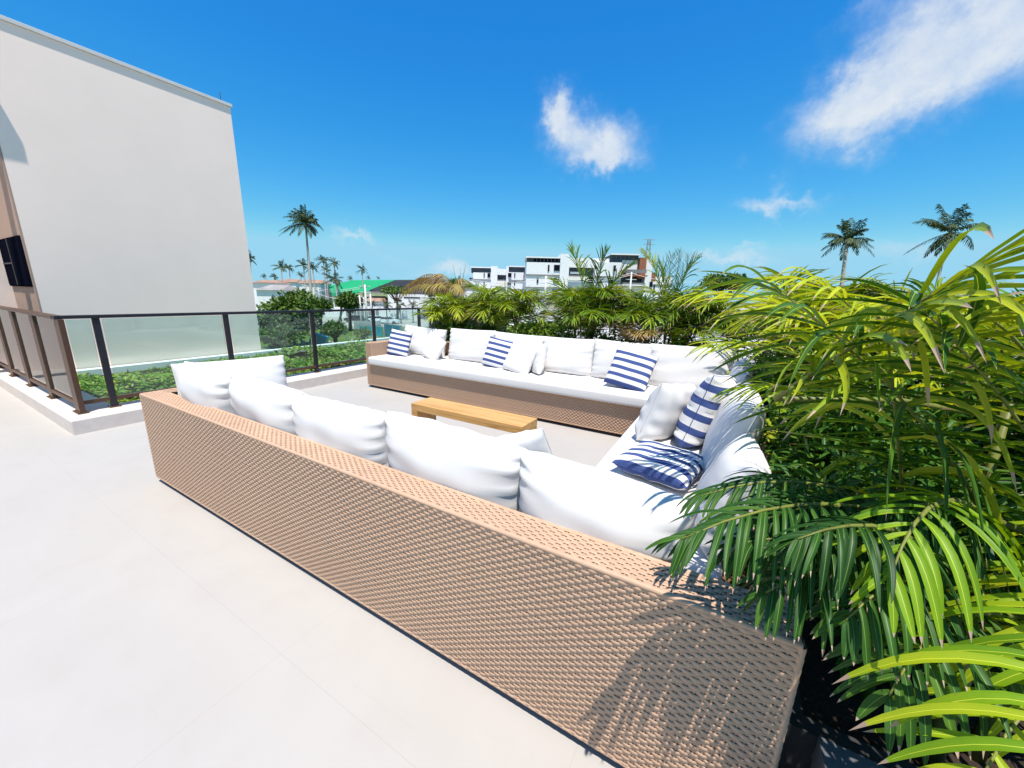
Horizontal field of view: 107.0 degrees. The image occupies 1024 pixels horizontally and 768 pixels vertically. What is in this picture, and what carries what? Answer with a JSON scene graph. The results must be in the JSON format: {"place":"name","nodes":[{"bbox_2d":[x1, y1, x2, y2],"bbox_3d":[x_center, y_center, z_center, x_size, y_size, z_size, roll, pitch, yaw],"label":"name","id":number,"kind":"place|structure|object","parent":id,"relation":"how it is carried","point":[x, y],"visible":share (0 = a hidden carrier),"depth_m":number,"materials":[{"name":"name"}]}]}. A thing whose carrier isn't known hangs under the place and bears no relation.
{"place":"outdoors","nodes":[
{"label":"outdoors","id":0,"kind":"place"},
{"bbox_2d":[280,279,301,290],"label":"house","id":1,"kind":"structure","parent":0,"point":[294,282],"depth_m":130.02,"materials":[{"name":"white paint"}]},
{"bbox_2d":[298,280,332,304],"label":"house","id":2,"kind":"structure","parent":0,"point":[319,285],"depth_m":120.32,"materials":[{"name":"white paint"}]},
{"bbox_2d":[76,320,599,403],"bbox_3d":[0.278,-2.222,15.293,2.976,0.372,24.266,9,15,29],"label":"groundcover","id":3,"kind":"object","parent":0,"point":[91,383],"visible":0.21,"depth_m":6.76,"materials":[{"name":"green plant"}]},
{"bbox_2d":[258,314,425,327],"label":"street","id":4,"kind":"structure","parent":0,"point":[405,322],"depth_m":84.09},
{"bbox_2d":[256,285,301,309],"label":"house","id":5,"kind":"structure","parent":4,"relation":"on","point":[265,294],"depth_m":70.52,"materials":[{"name":"white paint"}]},
{"bbox_2d":[344,315,365,321],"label":"parked car","id":6,"kind":"object","parent":4,"relation":"on","point":[355,317],"visible":0.59,"depth_m":80.72,"materials":[{"name":"paint"}]},
{"bbox_2d":[325,307,425,318],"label":"street wall","id":7,"kind":"structure","parent":4,"relation":"on","point":[404,314],"depth_m":97.01,"materials":[{"name":"white paint"}]},
{"bbox_2d":[375,316,398,323],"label":"parked pickup","id":8,"kind":"object","parent":4,"relation":"on","point":[388,319],"visible":0.81,"depth_m":78.60,"materials":[{"name":"white paint"}]},
{"bbox_2d":[379,284,413,318],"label":"leafy tree","id":9,"kind":"object","parent":4,"relation":"on","point":[390,290],"visible":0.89,"depth_m":89.63,"materials":[{"name":"green plant"}]},
{"bbox_2d":[369,280,464,307],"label":"market shed","id":10,"kind":"structure","parent":4,"relation":"on","point":[416,297],"depth_m":99.73,"materials":[{"name":"white paint"}]},
{"bbox_2d":[364,296,387,307],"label":"house","id":11,"kind":"structure","parent":0,"point":[378,299],"depth_m":99.12,"materials":[{"name":"white paint"}]},
{"bbox_2d":[384,323,401,336],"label":"teal gate wall","id":12,"kind":"structure","parent":0,"point":[388,328],"depth_m":53.15,"materials":[{"name":"metal"}]},
{"bbox_2d":[0,323,919,767],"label":"terrace floor","id":13,"kind":"structure","parent":0,"point":[148,619],"depth_m":1.63,"materials":[{"name":"ceramic"}]},
{"bbox_2d":[139,388,806,767],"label":"wicker sofa","id":14,"kind":"object","parent":13,"relation":"on","point":[623,656],"visible":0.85,"depth_m":1.32,"materials":[{"name":"beige wicker"}]},
{"bbox_2d":[178,361,233,413],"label":"back cushion","id":15,"kind":"object","parent":14,"relation":"on","point":[204,385],"visible":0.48,"depth_m":2.57,"materials":[{"name":"white fabric"}]},
{"bbox_2d":[170,355,287,395],"bbox_3d":[-2.286,0.020,3.153,0.266,0.455,0.805,3,10,32],"label":"back cushion","id":16,"kind":"object","parent":14,"relation":"on","point":[271,368],"visible":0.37,"depth_m":3.18,"materials":[{"name":"white fabric"}]},
{"bbox_2d":[228,374,307,435],"bbox_3d":[-1.528,0.212,2.442,0.795,0.465,0.291,10,25,29],"label":"back cushion","id":17,"kind":"object","parent":14,"relation":"on","point":[264,402],"visible":0.49,"depth_m":2.27,"materials":[{"name":"white fabric"}]},
{"bbox_2d":[291,395,388,466],"bbox_3d":[-0.907,0.315,2.087,0.755,0.455,0.300,8,24,29],"label":"back cushion","id":18,"kind":"object","parent":14,"relation":"on","point":[355,430],"visible":0.51,"depth_m":1.92,"materials":[{"name":"white fabric"}]},
{"bbox_2d":[385,411,527,510],"bbox_3d":[-0.267,0.409,1.746,0.775,0.460,0.310,11,25,28],"label":"back cushion","id":19,"kind":"object","parent":14,"relation":"on","point":[473,463],"visible":0.56,"depth_m":1.58,"materials":[{"name":"white fabric"}]},
{"bbox_2d":[496,428,552,454],"bbox_3d":[0.006,0.415,1.823,0.455,0.425,0.158,-14,29,20],"label":"white pillow","id":20,"kind":"object","parent":14,"relation":"on","point":[533,440],"visible":0.09,"depth_m":1.67,"materials":[{"name":"fabric"}]},
{"bbox_2d":[519,450,699,565],"bbox_3d":[0.312,0.517,1.418,0.640,0.425,0.302,13,26,27],"label":"back cushion","id":21,"kind":"object","parent":14,"relation":"on","point":[626,512],"visible":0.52,"depth_m":1.28,"materials":[{"name":"white fabric"}]},
{"bbox_2d":[411,397,536,432],"bbox_3d":[-0.410,0.445,3.801,1.323,0.380,0.300,9,15,29],"label":"wooden table","id":22,"kind":"object","parent":13,"relation":"on","point":[431,407],"visible":0.62,"depth_m":3.67,"materials":[{"name":"brown wood"}]},
{"bbox_2d":[365,340,656,435],"bbox_3d":[0.169,-0.042,5.192,5.234,0.721,1.040,9,15,29],"label":"wicker sofa","id":23,"kind":"object","parent":13,"relation":"on","point":[590,402],"visible":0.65,"depth_m":4.80,"materials":[{"name":"white fabric"}]},
{"bbox_2d":[387,329,412,356],"bbox_3d":[-1.825,-0.657,6.141,0.445,0.425,0.149,14,1,26],"label":"striped pillow","id":24,"kind":"object","parent":23,"relation":"on","point":[399,342],"visible":0.94,"depth_m":6.06,"materials":[{"name":"fabric"}]},
{"bbox_2d":[404,325,446,356],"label":"back cushion","id":25,"kind":"object","parent":23,"relation":"on","point":[421,336],"visible":0.52,"depth_m":6.17,"materials":[{"name":"white fabric"}]},
{"bbox_2d":[422,334,445,359],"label":"white pillow","id":26,"kind":"object","parent":23,"relation":"on","point":[434,347],"visible":0.88,"depth_m":5.83,"materials":[{"name":"fabric"}]},
{"bbox_2d":[448,328,495,362],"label":"back cushion","id":27,"kind":"object","parent":23,"relation":"on","point":[467,345],"visible":0.74,"depth_m":5.71,"materials":[{"name":"white fabric"}]},
{"bbox_2d":[481,336,512,368],"bbox_3d":[-0.174,-0.421,5.331,0.465,0.425,0.138,17,-1,25],"label":"striped pillow","id":28,"kind":"object","parent":23,"relation":"on","point":[496,352],"visible":0.64,"depth_m":5.29,"materials":[{"name":"fabric"}]},
{"bbox_2d":[494,331,544,346],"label":"back cushion","id":29,"kind":"object","parent":23,"relation":"on","point":[533,340],"visible":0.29,"depth_m":5.29,"materials":[{"name":"white fabric"}]},
{"bbox_2d":[502,340,538,373],"bbox_3d":[0.111,-0.343,5.056,0.445,0.425,0.144,24,0,37],"label":"white pillow","id":30,"kind":"object","parent":23,"relation":"on","point":[520,358],"visible":0.91,"depth_m":4.98,"materials":[{"name":"fabric"}]},
{"bbox_2d":[530,344,547,373],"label":"white pillow","id":31,"kind":"object","parent":23,"relation":"on","point":[538,365],"visible":0.83,"depth_m":4.84,"materials":[{"name":"fabric"}]},
{"bbox_2d":[543,336,594,376],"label":"back cushion","id":32,"kind":"object","parent":23,"relation":"on","point":[572,356],"visible":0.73,"depth_m":4.92,"materials":[{"name":"white fabric"}]},
{"bbox_2d":[590,339,652,378],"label":"back cushion","id":33,"kind":"object","parent":23,"relation":"on","point":[604,352],"visible":0.59,"depth_m":4.68,"materials":[{"name":"white fabric"}]},
{"bbox_2d":[603,346,658,391],"bbox_3d":[1.345,-0.162,4.297,0.475,0.465,0.150,20,-10,26],"label":"striped pillow","id":34,"kind":"object","parent":23,"relation":"on","point":[630,369],"visible":0.93,"depth_m":4.23,"materials":[{"name":"fabric"}]},
{"bbox_2d":[648,343,736,387],"bbox_3d":[2.018,-0.177,4.324,0.895,0.515,0.246,8,6,29],"label":"back cushion","id":35,"kind":"object","parent":23,"relation":"on","point":[674,365],"visible":0.56,"depth_m":4.25,"materials":[{"name":"white fabric"}]},
{"bbox_2d":[596,415,772,559],"bbox_3d":[1.282,0.543,2.815,0.870,0.720,2.160,9,15,29],"label":"wicker sofa","id":36,"kind":"object","parent":13,"relation":"on","point":[627,440],"visible":0.05,"depth_m":2.35,"materials":[{"name":"white fabric"}]},
{"bbox_2d":[612,439,702,489],"bbox_3d":[0.870,0.448,2.195,0.425,0.140,0.405,14,22,42],"label":"striped pillow","id":37,"kind":"object","parent":36,"relation":"on","point":[676,468],"visible":0.88,"depth_m":2.09,"materials":[{"name":"fabric"}]},
{"bbox_2d":[634,383,695,440],"bbox_3d":[1.117,0.199,2.750,0.465,0.445,0.220,1,25,-39],"label":"white pillow","id":38,"kind":"object","parent":36,"relation":"on","point":[663,407],"visible":0.84,"depth_m":2.62,"materials":[{"name":"fabric"}]},
{"bbox_2d":[674,375,736,447],"bbox_3d":[1.389,0.181,2.694,0.240,0.525,0.545,31,21,37],"label":"striped pillow","id":39,"kind":"object","parent":36,"relation":"on","point":[697,415],"visible":0.82,"depth_m":2.51,"materials":[{"name":"fabric"}]},
{"bbox_2d":[695,432,771,560],"bbox_3d":[0.969,0.466,1.674,0.233,0.425,0.585,24,18,25],"label":"back cushion","id":40,"kind":"object","parent":36,"relation":"on","point":[741,452],"visible":0.54,"depth_m":1.51,"materials":[{"name":"white fabric"}]},
{"bbox_2d":[701,379,765,473],"bbox_3d":[1.421,0.274,2.421,0.262,0.485,1.204,25,20,24],"label":"back cushion","id":41,"kind":"object","parent":36,"relation":"on","point":[722,433],"visible":0.47,"depth_m":2.05,"materials":[{"name":"white fabric"}]},
{"bbox_2d":[729,358,752,382],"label":"back cushion","id":42,"kind":"object","parent":36,"relation":"on","point":[743,376],"visible":0.23,"depth_m":3.09,"materials":[{"name":"white fabric"}]},
{"bbox_2d":[604,313,784,365],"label":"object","id":43,"kind":"object","parent":13,"relation":"on","point":[735,361],"visible":0.02,"depth_m":7.69,"materials":[{"name":"paint"}]},
{"bbox_2d":[767,412,1023,767],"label":"planter","id":44,"kind":"object","parent":13,"relation":"on","point":[818,710],"visible":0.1,"depth_m":1.12,"materials":[{"name":"stone"}]},
{"bbox_2d":[684,291,824,369],"bbox_3d":[2.887,-0.469,4.576,1.719,1.408,1.638,9,15,29],"label":"areca palm","id":45,"kind":"object","parent":44,"relation":"in","point":[721,328],"visible":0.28,"depth_m":4.42,"materials":[{"name":"green plant"}]},
{"bbox_2d":[746,340,794,418],"bbox_3d":[2.380,-0.019,3.200,0.876,1.140,0.848,9,15,29],"label":"shrub","id":46,"kind":"object","parent":44,"relation":"on","point":[762,355],"visible":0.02,"depth_m":3.29,"materials":[{"name":"green plant"}]},
{"bbox_2d":[727,369,843,501],"bbox_3d":[1.762,0.271,2.564,0.636,0.839,1.789,9,15,29],"label":"shrub","id":47,"kind":"object","parent":44,"relation":"on","point":[771,436],"visible":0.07,"depth_m":2.29,"materials":[{"name":"green plant"}]},
{"bbox_2d":[748,336,873,478],"bbox_3d":[1.932,0.154,2.556,0.684,1.080,1.056,9,15,29],"label":"shrub","id":48,"kind":"object","parent":44,"relation":"on","point":[771,379],"visible":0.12,"depth_m":2.51,"materials":[{"name":"green plant"}]},
{"bbox_2d":[722,263,908,348],"bbox_3d":[3.026,-0.335,3.701,1.690,1.550,1.545,-8,16,-35],"label":"areca palm","id":49,"kind":"object","parent":44,"relation":"in","point":[864,287],"visible":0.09,"depth_m":3.38,"materials":[{"name":"green plant"}]},
{"bbox_2d":[644,471,1023,765],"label":"areca palm","id":50,"kind":"object","parent":44,"relation":"in","point":[799,547],"visible":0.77,"depth_m":0.75,"materials":[{"name":"green plant"}]},
{"bbox_2d":[671,267,1023,510],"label":"areca palm","id":51,"kind":"object","parent":44,"relation":"in","point":[860,305],"visible":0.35,"depth_m":1.67,"materials":[{"name":"green plant"}]},
{"bbox_2d":[685,222,1023,598],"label":"areca palm","id":52,"kind":"object","parent":44,"relation":"in","point":[978,306],"visible":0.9,"depth_m":0.87,"materials":[{"name":"green plant"}]},
{"bbox_2d":[730,277,1017,394],"bbox_3d":[2.404,-0.108,2.759,1.582,1.510,1.617,9,15,29],"label":"areca palm","id":53,"kind":"object","parent":44,"relation":"in","point":[769,322],"visible":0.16,"depth_m":2.54,"materials":[{"name":"green plant"}]},
{"bbox_2d":[756,362,1005,532],"bbox_3d":[1.515,0.373,1.723,0.841,1.013,1.131,9,15,29],"label":"shrub","id":54,"kind":"object","parent":44,"relation":"on","point":[818,457],"visible":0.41,"depth_m":1.55,"materials":[{"name":"green plant"}]},
{"bbox_2d":[751,436,1023,699],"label":"shrub","id":55,"kind":"object","parent":44,"relation":"on","point":[809,472],"visible":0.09,"depth_m":1.11,"materials":[{"name":"green plant"}]},
{"bbox_2d":[816,484,1023,767],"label":"areca palm","id":56,"kind":"object","parent":44,"relation":"in","point":[988,650],"visible":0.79,"depth_m":0.66,"materials":[{"name":"green plant"}]},
{"bbox_2d":[835,268,1023,385],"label":"areca palm","id":57,"kind":"object","parent":44,"relation":"in","point":[1016,289],"depth_m":3.15,"materials":[{"name":"green plant"}]},
{"bbox_2d":[904,353,963,425],"bbox_3d":[3.123,0.142,2.399,1.341,1.230,1.070,9,15,29],"label":"shrub","id":58,"kind":"object","parent":44,"relation":"on","point":[916,382],"visible":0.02,"depth_m":2.54,"materials":[{"name":"green plant"}]},
{"bbox_2d":[861,279,1023,498],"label":"areca palm","id":59,"kind":"object","parent":44,"relation":"in","point":[932,383],"visible":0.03,"depth_m":2.02,"materials":[{"name":"green plant"}]},
{"bbox_2d":[919,360,1023,519],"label":"shrub","id":60,"kind":"object","parent":44,"relation":"on","point":[1010,437],"visible":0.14,"depth_m":1.63,"materials":[{"name":"green plant"}]},
{"bbox_2d":[937,310,1023,508],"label":"areca palm","id":61,"kind":"object","parent":44,"relation":"in","point":[1017,358],"visible":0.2,"depth_m":1.40,"materials":[{"name":"green plant"}]},
{"bbox_3d":[0.698,-0.079,6.064,5.300,0.420,0.730,9,15,29],"label":"planter","id":62,"kind":"object","parent":13,"relation":"on","visible":0},
{"bbox_2d":[399,264,475,299],"bbox_3d":[-1.517,-1.420,7.215,1.900,1.681,0.708,9,15,29],"label":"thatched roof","id":63,"kind":"object","parent":62,"relation":"in","point":[440,284],"visible":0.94,"depth_m":7.00,"materials":[{"name":"brown plant"}]},
{"bbox_2d":[409,289,480,327],"bbox_3d":[-1.046,-1.053,6.712,1.440,1.222,1.587,9,15,29],"label":"areca palm","id":64,"kind":"object","parent":62,"relation":"in","point":[451,312],"visible":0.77,"depth_m":6.34,"materials":[{"name":"green plant"}]},
{"bbox_2d":[432,315,481,341],"bbox_3d":[-0.989,-0.881,6.688,0.815,0.909,0.883,-4,14,-22],"label":"shrub","id":65,"kind":"object","parent":62,"relation":"in","point":[457,326],"visible":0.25,"depth_m":6.50,"materials":[{"name":"green plant"}]},
{"bbox_2d":[464,319,509,332],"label":"shrub","id":66,"kind":"object","parent":62,"relation":"in","point":[481,326],"visible":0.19,"depth_m":6.21,"materials":[{"name":"green plant"}]},
{"bbox_2d":[459,280,557,333],"bbox_3d":[-0.092,-1.011,6.232,1.800,1.406,1.521,9,15,29],"label":"areca palm","id":67,"kind":"object","parent":62,"relation":"in","point":[499,309],"visible":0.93,"depth_m":5.88,"materials":[{"name":"green plant"}]},
{"bbox_2d":[504,318,554,335],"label":"shrub","id":68,"kind":"object","parent":62,"relation":"in","point":[520,328],"visible":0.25,"depth_m":5.92,"materials":[{"name":"green plant"}]},
{"bbox_2d":[535,321,590,338],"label":"shrub","id":69,"kind":"object","parent":62,"relation":"in","point":[562,333],"visible":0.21,"depth_m":5.54,"materials":[{"name":"green plant"}]},
{"bbox_2d":[533,239,657,338],"bbox_3d":[1.134,-1.102,5.547,1.526,1.952,1.830,-6,15,-28],"label":"areca palm","id":70,"kind":"object","parent":62,"relation":"in","point":[592,312],"visible":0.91,"depth_m":5.18,"materials":[{"name":"green plant"}]},
{"bbox_2d":[583,324,632,342],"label":"shrub","id":71,"kind":"object","parent":62,"relation":"in","point":[604,336],"visible":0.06,"depth_m":5.32,"materials":[{"name":"green plant"}]},
{"bbox_2d":[604,305,662,342],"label":"areca palm","id":72,"kind":"object","parent":62,"relation":"in","point":[634,333],"visible":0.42,"depth_m":4.92,"materials":[{"name":"green plant"}]},
{"bbox_2d":[622,334,673,344],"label":"shrub","id":73,"kind":"object","parent":62,"relation":"in","point":[647,341],"visible":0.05,"depth_m":5.15,"materials":[{"name":"green plant"}]},
{"bbox_2d":[605,247,723,345],"bbox_3d":[2.008,-0.895,5.021,1.565,1.832,1.624,9,15,29],"label":"areca palm","id":74,"kind":"object","parent":62,"relation":"in","point":[673,317],"visible":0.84,"depth_m":4.73,"materials":[{"name":"green plant"}]},
{"bbox_2d":[668,333,718,347],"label":"shrub","id":75,"kind":"object","parent":62,"relation":"in","point":[692,345],"visible":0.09,"depth_m":4.71,"materials":[{"name":"green plant"}]},
{"bbox_2d":[469,266,524,299],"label":"apartment block","id":76,"kind":"structure","parent":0,"point":[497,276],"depth_m":118.72,"materials":[{"name":"white paint"}]},
{"bbox_2d":[257,293,756,349],"bbox_3d":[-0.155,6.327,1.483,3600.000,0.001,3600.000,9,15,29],"label":"ground","id":77,"kind":"structure","parent":0,"point":[346,337],"depth_m":55.67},
{"bbox_2d":[0,15,260,369],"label":"cream building","id":78,"kind":"structure","parent":77,"relation":"on","point":[120,190],"depth_m":6.27,"materials":[{"name":"paint"}]},
{"bbox_2d":[0,235,32,286],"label":"window","id":79,"kind":"structure","parent":78,"relation":"in","point":[11,248],"depth_m":5.78,"materials":[{"name":"black glass"}]},
{"bbox_2d":[253,280,290,310],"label":"house","id":80,"kind":"structure","parent":77,"relation":"on","point":[259,283],"depth_m":85.50,"materials":[{"name":"white paint"}]},
{"bbox_2d":[259,322,301,348],"bbox_3d":[-21.042,-3.767,34.352,3.739,3.714,3.413,-2,14,-16],"label":"bush","id":81,"kind":"object","parent":77,"relation":"on","point":[278,337],"visible":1,"depth_m":33.55,"materials":[{"name":"green plant"}]},
{"bbox_2d":[271,259,289,280],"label":"coconut palm","id":82,"kind":"object","parent":77,"relation":"on","point":[281,266],"visible":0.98,"depth_m":104.67,"materials":[{"name":"green plant"}]},
{"bbox_2d":[256,287,324,346],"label":"leafy tree","id":83,"kind":"object","parent":77,"relation":"on","point":[295,300],"visible":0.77,"depth_m":41.23,"materials":[{"name":"green plant"}]},
{"bbox_2d":[295,258,307,290],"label":"coconut palm","id":84,"kind":"object","parent":77,"relation":"on","point":[303,263],"visible":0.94,"depth_m":109.92,"materials":[{"name":"green plant"}]},
{"bbox_2d":[279,204,323,329],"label":"coconut palm","id":85,"kind":"object","parent":77,"relation":"on","point":[302,219],"visible":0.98,"depth_m":61.56,"materials":[{"name":"green plant"}]},
{"bbox_2d":[309,333,328,343],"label":"sheet shack","id":86,"kind":"structure","parent":77,"relation":"on","point":[321,339],"depth_m":45.80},
{"bbox_2d":[308,295,333,334],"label":"leafy tree","id":87,"kind":"object","parent":77,"relation":"on","point":[324,303],"visible":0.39,"depth_m":55.12,"materials":[{"name":"green plant"}]},
{"bbox_2d":[315,255,329,298],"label":"coconut palm","id":88,"kind":"object","parent":77,"relation":"on","point":[322,260],"visible":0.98,"depth_m":105.21,"materials":[{"name":"green plant"}]},
{"bbox_2d":[322,272,342,321],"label":"coconut palm","id":89,"kind":"object","parent":77,"relation":"on","point":[336,282],"visible":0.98,"depth_m":62.06,"materials":[{"name":"green plant"}]},
{"bbox_2d":[320,319,348,342],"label":"bush","id":90,"kind":"object","parent":77,"relation":"on","point":[333,329],"visible":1,"depth_m":41.79,"materials":[{"name":"green plant"}]},
{"bbox_2d":[333,289,364,330],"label":"leafy tree","id":91,"kind":"object","parent":77,"relation":"on","point":[346,300],"visible":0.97,"depth_m":61.58,"materials":[{"name":"green plant"}]},
{"bbox_2d":[329,280,393,307],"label":"hall","id":92,"kind":"structure","parent":77,"relation":"on","point":[349,285],"depth_m":124.23,"materials":[{"name":"green paint"}]},
{"bbox_2d":[353,326,371,339],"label":"bush","id":93,"kind":"object","parent":77,"relation":"on","point":[364,333],"visible":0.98,"depth_m":49.78,"materials":[{"name":"green plant"}]},
{"bbox_2d":[345,321,382,338],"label":"teal fence","id":94,"kind":"object","parent":77,"relation":"on","point":[368,324],"visible":0.67,"depth_m":55.82,"materials":[{"name":"metal"}]},
{"bbox_2d":[625,272,636,288],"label":"electric pole","id":95,"kind":"object","parent":77,"relation":"on","point":[630,279],"visible":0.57,"depth_m":62.20,"materials":[{"name":"concrete"}]},
{"bbox_2d":[302,273,691,298],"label":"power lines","id":96,"kind":"object","parent":95,"relation":"attached to","point":[480,281],"visible":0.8,"depth_m":61.45,"materials":[{"name":"metal"}]},
{"bbox_2d":[697,271,751,324],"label":"leafy tree","id":97,"kind":"object","parent":77,"relation":"on","point":[724,278],"visible":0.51,"depth_m":59.25,"materials":[{"name":"green plant"}]},
{"bbox_2d":[821,218,874,286],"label":"coconut palm","id":98,"kind":"object","parent":77,"relation":"on","point":[849,240],"visible":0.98,"depth_m":41.86,"materials":[{"name":"green plant"}]},
{"bbox_2d":[905,203,978,288],"bbox_3d":[45.770,-10.576,41.214,5.787,17.027,5.060,0,13,-4],"label":"coconut palm","id":99,"kind":"object","parent":77,"relation":"on","point":[945,241],"visible":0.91,"depth_m":39.76,"materials":[{"name":"green plant"}]},
{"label":"terrace podium","id":100,"kind":"structure","parent":77,"relation":"on","visible":0},
{"bbox_2d":[0,325,606,435],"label":"stone kerb","id":101,"kind":"structure","parent":100,"relation":"on","point":[98,417],"depth_m":4.47,"materials":[{"name":"white stone"}]},
{"bbox_2d":[0,305,506,414],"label":"glass railing","id":102,"kind":"object","parent":101,"relation":"on","point":[35,348],"visible":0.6,"depth_m":4.56,"materials":[{"name":"black metal"}]},
{"bbox_2d":[76,320,553,377],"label":"parapet","id":103,"kind":"structure","parent":100,"relation":"on","point":[129,367],"depth_m":7.03,"materials":[{"name":"white paint"}]},
{"bbox_2d":[0,0,1023,302],"label":"sky","id":104,"kind":"structure","parent":0,"point":[421,137],"materials":[{"name":"blue"}]},
{"bbox_2d":[524,253,671,307],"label":"apartment block","id":105,"kind":"structure","parent":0,"point":[561,266],"depth_m":93.85,"materials":[{"name":"white paint"}]},
{"bbox_2d":[507,301,754,323],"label":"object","id":106,"kind":"object","parent":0,"point":[541,309],"visible":0.05,"depth_m":70.63,"materials":[{"name":"plant"}]},
{"bbox_2d":[810,736,886,767],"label":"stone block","id":107,"kind":"structure","parent":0,"point":[828,754],"depth_m":0.95,"materials":[{"name":"grey stone"}]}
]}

